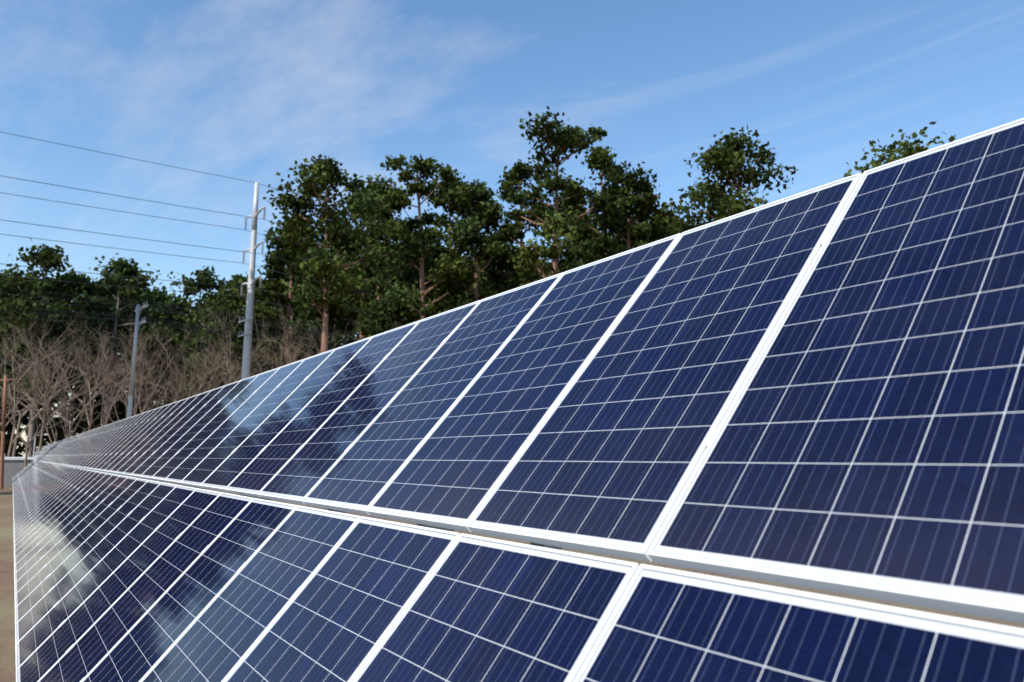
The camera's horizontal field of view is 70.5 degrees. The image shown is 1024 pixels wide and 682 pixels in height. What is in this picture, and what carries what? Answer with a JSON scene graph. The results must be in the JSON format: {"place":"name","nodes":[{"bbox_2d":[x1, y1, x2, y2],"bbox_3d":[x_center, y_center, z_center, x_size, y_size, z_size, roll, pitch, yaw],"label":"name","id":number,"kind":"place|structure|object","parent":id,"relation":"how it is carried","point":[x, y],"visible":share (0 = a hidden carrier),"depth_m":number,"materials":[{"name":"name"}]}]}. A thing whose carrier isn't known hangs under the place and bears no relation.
{"place":"outdoors","nodes":[
{"label":"outdoors","id":0,"kind":"place"},
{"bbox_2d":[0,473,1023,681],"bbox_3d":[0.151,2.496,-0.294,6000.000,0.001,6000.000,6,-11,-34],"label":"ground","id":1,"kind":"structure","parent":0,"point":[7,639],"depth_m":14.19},
{"bbox_2d":[0,375,14,488],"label":"wood pole","id":2,"kind":"object","parent":1,"relation":"on","point":[2,448],"visible":1,"depth_m":56.91,"materials":[{"name":"brown wood"}]},
{"bbox_2d":[0,335,25,429],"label":"belt tree","id":3,"kind":"object","parent":1,"relation":"on","point":[7,354],"visible":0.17,"depth_m":88.37,"materials":[{"name":"green plant"}]},
{"bbox_2d":[4,457,35,486],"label":"wall","id":4,"kind":"structure","parent":1,"relation":"on","point":[13,466],"depth_m":61.09,"materials":[{"name":"concrete"}]},
{"bbox_2d":[0,264,55,432],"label":"belt tree","id":5,"kind":"object","parent":1,"relation":"on","point":[11,273],"visible":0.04,"depth_m":94.23,"materials":[{"name":"green plant"}]},
{"bbox_2d":[0,270,64,430],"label":"tree","id":6,"kind":"object","parent":1,"relation":"on","point":[8,361],"visible":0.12,"depth_m":88.81,"materials":[{"name":"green plant"}]},
{"bbox_2d":[0,353,64,433],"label":"bare tree","id":7,"kind":"object","parent":1,"relation":"on","point":[25,386],"visible":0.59,"depth_m":74.75,"materials":[{"name":"brown plant"}]},
{"bbox_2d":[0,291,66,456],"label":"belt tree","id":8,"kind":"object","parent":1,"relation":"on","point":[20,449],"visible":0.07,"depth_m":93.23,"materials":[{"name":"green plant"}]},
{"bbox_2d":[7,336,78,443],"bbox_3d":[-40.888,5.845,62.923,6.749,13.333,9.931,6,-11,-34],"label":"bare tree","id":9,"kind":"object","parent":1,"relation":"on","point":[45,388],"visible":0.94,"depth_m":63.56,"materials":[{"name":"brown plant"}]},
{"bbox_2d":[0,238,89,456],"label":"evergreen","id":10,"kind":"object","parent":1,"relation":"on","point":[46,256],"visible":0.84,"depth_m":78.85,"materials":[{"name":"green plant"}]},
{"bbox_2d":[0,358,94,467],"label":"bare tree","id":11,"kind":"object","parent":1,"relation":"on","point":[30,443],"visible":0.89,"depth_m":62.05,"materials":[{"name":"brown plant"}]},
{"bbox_2d":[14,269,81,455],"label":"belt tree","id":12,"kind":"object","parent":1,"relation":"on","point":[37,442],"visible":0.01,"depth_m":104.15,"materials":[{"name":"green plant"}]},
{"bbox_2d":[0,318,111,456],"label":"bare tree","id":13,"kind":"object","parent":1,"relation":"on","point":[12,441],"visible":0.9,"depth_m":67.56,"materials":[{"name":"brown plant"}]},
{"bbox_2d":[0,327,111,456],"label":"bare tree","id":14,"kind":"object","parent":1,"relation":"on","point":[21,415],"visible":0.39,"depth_m":77.03,"materials":[{"name":"brown plant"}]},
{"bbox_2d":[0,310,126,452],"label":"bare tree","id":15,"kind":"object","parent":1,"relation":"on","point":[41,436],"visible":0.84,"depth_m":72.75,"materials":[{"name":"brown plant"}]},
{"bbox_2d":[3,272,127,443],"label":"belt tree","id":16,"kind":"object","parent":1,"relation":"on","point":[61,435],"visible":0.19,"depth_m":95.40,"materials":[{"name":"green plant"}]},
{"bbox_2d":[29,377,119,437],"bbox_3d":[-35.683,7.341,59.295,7.054,9.232,8.037,6,-11,-34],"label":"bare tree","id":17,"kind":"object","parent":1,"relation":"on","point":[66,423],"visible":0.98,"depth_m":58.67,"materials":[{"name":"brown plant"}]},
{"bbox_2d":[0,342,151,437],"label":"bare tree","id":18,"kind":"object","parent":1,"relation":"on","point":[93,397],"visible":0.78,"depth_m":68.14,"materials":[{"name":"brown plant"}]},
{"bbox_2d":[29,324,164,430],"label":"bare tree","id":19,"kind":"object","parent":1,"relation":"on","point":[90,421],"visible":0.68,"depth_m":73.16,"materials":[{"name":"brown plant"}]},
{"bbox_2d":[37,285,161,469],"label":"belt tree","id":20,"kind":"object","parent":1,"relation":"on","point":[76,403],"visible":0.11,"depth_m":98.90,"materials":[{"name":"green plant"}]},
{"bbox_2d":[39,271,186,433],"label":"belt tree","id":21,"kind":"object","parent":1,"relation":"on","point":[121,414],"visible":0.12,"depth_m":100.11,"materials":[{"name":"green plant"}]},
{"bbox_2d":[56,253,171,424],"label":"evergreen","id":22,"kind":"object","parent":1,"relation":"on","point":[120,268],"visible":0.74,"depth_m":88.64,"materials":[{"name":"green plant"}]},
{"bbox_2d":[68,322,183,426],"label":"bare tree","id":23,"kind":"object","parent":1,"relation":"on","point":[110,409],"visible":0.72,"depth_m":75.72,"materials":[{"name":"brown plant"}]},
{"bbox_2d":[93,370,164,422],"bbox_3d":[-33.695,7.616,64.134,5.908,10.219,6.071,-4,-10,25],"label":"bare tree","id":24,"kind":"object","parent":1,"relation":"on","point":[125,394],"visible":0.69,"depth_m":64.18,"materials":[{"name":"brown plant"}]},
{"bbox_2d":[73,358,193,414],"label":"bare tree","id":25,"kind":"object","parent":1,"relation":"on","point":[135,388],"visible":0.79,"depth_m":69.13,"materials":[{"name":"brown plant"}]},
{"bbox_2d":[121,285,175,405],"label":"belt tree","id":26,"kind":"object","parent":1,"relation":"on","point":[162,288],"visible":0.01,"depth_m":120.97,"materials":[{"name":"green plant"}]},
{"bbox_2d":[91,305,222,415],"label":"bare tree","id":27,"kind":"object","parent":1,"relation":"on","point":[136,408],"visible":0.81,"depth_m":81.23,"materials":[{"name":"brown plant"}]},
{"bbox_2d":[108,287,208,411],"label":"evergreen","id":28,"kind":"object","parent":1,"relation":"on","point":[159,298],"visible":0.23,"depth_m":101.19,"materials":[{"name":"green plant"}]},
{"bbox_2d":[96,338,220,405],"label":"bare tree","id":29,"kind":"object","parent":1,"relation":"on","point":[179,387],"visible":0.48,"depth_m":77.67,"materials":[{"name":"brown plant"}]},
{"bbox_2d":[123,354,217,408],"bbox_3d":[-30.699,6.713,64.958,8.692,12.263,6.317,6,-11,-34],"label":"bare tree","id":30,"kind":"object","parent":1,"relation":"on","point":[168,384],"visible":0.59,"depth_m":64.67,"materials":[{"name":"brown plant"}]},
{"bbox_2d":[142,365,212,403],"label":"bare tree","id":31,"kind":"object","parent":1,"relation":"on","point":[180,389],"visible":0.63,"depth_m":63.83,"materials":[{"name":"brown plant"}]},
{"bbox_2d":[146,292,208,401],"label":"belt tree","id":32,"kind":"object","parent":1,"relation":"on","point":[181,298],"visible":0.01,"depth_m":118.52,"materials":[{"name":"green plant"}]},
{"bbox_2d":[119,334,240,398],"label":"bare tree","id":33,"kind":"object","parent":1,"relation":"on","point":[199,371],"visible":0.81,"depth_m":70.21,"materials":[{"name":"brown plant"}]},
{"bbox_2d":[0,287,363,417],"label":"distribution pole","id":34,"kind":"object","parent":1,"relation":"on","point":[138,309],"visible":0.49,"depth_m":55.33,"materials":[{"name":"metal"}]},
{"bbox_2d":[155,293,212,398],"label":"belt tree","id":35,"kind":"object","parent":1,"relation":"on","point":[193,324],"visible":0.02,"depth_m":122.63,"materials":[{"name":"green plant"}]},
{"bbox_2d":[134,265,254,405],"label":"evergreen","id":36,"kind":"object","parent":1,"relation":"on","point":[204,277],"visible":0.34,"depth_m":94.62,"materials":[{"name":"green plant"}]},
{"bbox_2d":[174,320,240,393],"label":"bare tree","id":37,"kind":"object","parent":1,"relation":"on","point":[206,352],"visible":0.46,"depth_m":82.88,"materials":[{"name":"brown plant"}]},
{"bbox_2d":[154,302,279,395],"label":"bare tree","id":38,"kind":"object","parent":1,"relation":"on","point":[229,348],"visible":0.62,"depth_m":77.00,"materials":[{"name":"brown plant"}]},
{"bbox_2d":[186,273,247,396],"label":"belt tree","id":39,"kind":"object","parent":1,"relation":"on","point":[239,279],"visible":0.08,"depth_m":122.55,"materials":[{"name":"green plant"}]},
{"bbox_2d":[172,286,276,390],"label":"bare tree","id":40,"kind":"object","parent":1,"relation":"on","point":[231,305],"visible":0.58,"depth_m":83.15,"materials":[{"name":"brown plant"}]},
{"bbox_2d":[176,314,281,394],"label":"bare tree","id":41,"kind":"object","parent":1,"relation":"on","point":[229,363],"visible":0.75,"depth_m":76.89,"materials":[{"name":"brown plant"}]},
{"bbox_2d":[202,277,303,375],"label":"tree","id":42,"kind":"object","parent":1,"relation":"on","point":[263,294],"visible":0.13,"depth_m":95.83,"materials":[{"name":"green plant"}]},
{"bbox_2d":[210,280,308,367],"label":"belt tree","id":43,"kind":"object","parent":1,"relation":"on","point":[237,285],"visible":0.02,"depth_m":104.95,"materials":[{"name":"green plant"}]},
{"bbox_2d":[233,331,311,375],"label":"bare tree","id":44,"kind":"object","parent":1,"relation":"on","point":[280,353],"visible":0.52,"depth_m":75.53,"materials":[{"name":"brown plant"}]},
{"bbox_2d":[0,132,545,379],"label":"transmission pole","id":45,"kind":"object","parent":1,"relation":"on","point":[246,358],"visible":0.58,"depth_m":62.47,"materials":[{"name":"metal"}]},
{"bbox_2d":[241,210,330,367],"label":"tree","id":46,"kind":"object","parent":1,"relation":"on","point":[273,286],"visible":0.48,"depth_m":84.36,"materials":[{"name":"green plant"}]},
{"bbox_2d":[240,300,333,367],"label":"bare tree","id":47,"kind":"object","parent":1,"relation":"on","point":[292,354],"visible":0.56,"depth_m":79.64,"materials":[{"name":"brown plant"}]},
{"bbox_2d":[260,335,318,368],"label":"bare tree","id":48,"kind":"object","parent":1,"relation":"on","point":[294,354],"visible":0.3,"depth_m":70.01,"materials":[{"name":"brown plant"}]},
{"bbox_2d":[252,255,329,369],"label":"tree","id":49,"kind":"object","parent":1,"relation":"on","point":[286,271],"visible":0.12,"depth_m":92.96,"materials":[{"name":"green plant"}]},
{"bbox_2d":[41,461,561,549],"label":"array racking","id":50,"kind":"object","parent":1,"relation":"on","point":[531,543],"depth_m":3.82,"materials":[{"name":"metal"}]},
{"bbox_2d":[13,118,1023,681],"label":"solar array","id":51,"kind":"object","parent":50,"relation":"on","point":[819,388],"visible":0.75,"depth_m":2.65,"materials":[{"name":"blue glass"}]},
{"bbox_2d":[293,248,353,348],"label":"belt tree","id":52,"kind":"object","parent":1,"relation":"on","point":[319,285],"visible":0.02,"depth_m":122.69,"materials":[{"name":"green plant"}]},
{"bbox_2d":[298,288,365,357],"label":"evergreen","id":53,"kind":"object","parent":1,"relation":"on","point":[345,326],"visible":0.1,"depth_m":92.10,"materials":[{"name":"green plant"}]},
{"bbox_2d":[274,312,404,355],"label":"bare tree","id":54,"kind":"object","parent":1,"relation":"on","point":[320,337],"visible":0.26,"depth_m":68.50,"materials":[{"name":"brown plant"}]},
{"bbox_2d":[263,154,422,352],"bbox_3d":[-12.833,-1.714,51.578,11.565,24.688,10.727,-1,-9,4],"label":"tree","id":55,"kind":"object","parent":1,"relation":"on","point":[325,173],"visible":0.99,"depth_m":51.37,"materials":[{"name":"green plant"}]},
{"bbox_2d":[319,258,382,348],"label":"belt tree","id":56,"kind":"object","parent":1,"relation":"on","point":[339,330],"visible":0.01,"depth_m":112.52,"materials":[{"name":"green plant"}]},
{"bbox_2d":[316,241,405,343],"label":"belt tree","id":57,"kind":"object","parent":1,"relation":"on","point":[347,328],"visible":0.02,"depth_m":112.06,"materials":[{"name":"green plant"}]},
{"bbox_2d":[329,179,398,338],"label":"tree","id":58,"kind":"object","parent":1,"relation":"on","point":[357,299],"visible":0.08,"depth_m":82.14,"materials":[{"name":"green plant"}]},
{"bbox_2d":[322,174,417,340],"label":"tree","id":59,"kind":"object","parent":1,"relation":"on","point":[372,187],"visible":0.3,"depth_m":76.27,"materials":[{"name":"green plant"}]},
{"bbox_2d":[350,243,445,336],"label":"tree","id":60,"kind":"object","parent":1,"relation":"on","point":[386,278],"visible":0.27,"depth_m":70.22,"materials":[{"name":"green plant"}]},
{"bbox_2d":[374,153,468,320],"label":"tree","id":61,"kind":"object","parent":1,"relation":"on","point":[429,236],"visible":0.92,"depth_m":66.06,"materials":[{"name":"green plant"}]},
{"bbox_2d":[410,231,469,321],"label":"tree","id":62,"kind":"object","parent":1,"relation":"on","point":[445,298],"visible":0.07,"depth_m":82.80,"materials":[{"name":"green plant"}]},
{"bbox_2d":[422,173,481,302],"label":"tree","id":63,"kind":"object","parent":1,"relation":"on","point":[446,191],"visible":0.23,"depth_m":91.57,"materials":[{"name":"green plant"}]},
{"bbox_2d":[454,249,479,304],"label":"belt tree","id":64,"kind":"object","parent":1,"relation":"on","point":[471,274],"depth_m":116.19,"materials":[{"name":"green plant"}]},
{"bbox_2d":[434,178,511,310],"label":"tree","id":65,"kind":"object","parent":1,"relation":"on","point":[486,210],"visible":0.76,"depth_m":76.14,"materials":[{"name":"green plant"}]},
{"bbox_2d":[460,241,519,297],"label":"evergreen","id":66,"kind":"object","parent":1,"relation":"on","point":[497,278],"visible":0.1,"depth_m":85.57,"materials":[{"name":"green plant"}]},
{"bbox_2d":[478,165,551,292],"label":"tree","id":67,"kind":"object","parent":1,"relation":"on","point":[509,183],"visible":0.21,"depth_m":81.68,"materials":[{"name":"green plant"}]},
{"bbox_2d":[491,106,612,286],"bbox_3d":[3.692,-4.037,62.588,10.287,32.780,11.611,-2,-9,13],"label":"tree","id":68,"kind":"object","parent":1,"relation":"on","point":[562,142],"visible":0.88,"depth_m":62.80,"materials":[{"name":"green plant"}]},
{"bbox_2d":[531,175,601,275],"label":"tree","id":69,"kind":"object","parent":1,"relation":"on","point":[544,233],"visible":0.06,"depth_m":94.17,"materials":[{"name":"green plant"}]},
{"bbox_2d":[547,216,603,273],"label":"evergreen","id":70,"kind":"object","parent":1,"relation":"on","point":[570,255],"visible":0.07,"depth_m":83.96,"materials":[{"name":"green plant"}]},
{"bbox_2d":[548,146,633,266],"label":"tree","id":71,"kind":"object","parent":1,"relation":"on","point":[601,160],"visible":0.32,"depth_m":79.38,"materials":[{"name":"green plant"}]},
{"bbox_2d":[583,161,660,259],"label":"tree","id":72,"kind":"object","parent":1,"relation":"on","point":[634,206],"visible":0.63,"depth_m":66.85,"materials":[{"name":"green plant"}]},
{"bbox_2d":[642,201,696,241],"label":"pine","id":73,"kind":"object","parent":1,"relation":"on","point":[658,232],"visible":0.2,"depth_m":71.88,"materials":[{"name":"green plant"}]},
{"bbox_2d":[659,125,798,235],"bbox_3d":[14.567,-2.434,48.781,9.537,25.227,9.112,1,-9,-4],"label":"tree","id":74,"kind":"object","parent":1,"relation":"on","point":[730,155],"visible":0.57,"depth_m":49.04,"materials":[{"name":"green plant"}]},
{"bbox_2d":[843,122,955,177],"bbox_3d":[20.819,-1.425,35.023,9.979,18.909,9.527,6,-11,-34],"label":"tree","id":75,"kind":"object","parent":1,"relation":"on","point":[907,149],"visible":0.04,"depth_m":36.09,"materials":[{"name":"green plant"}]},
{"bbox_2d":[0,0,1023,456],"label":"sky","id":76,"kind":"structure","parent":0,"point":[247,90],"materials":[{"name":"blue"}]}
]}

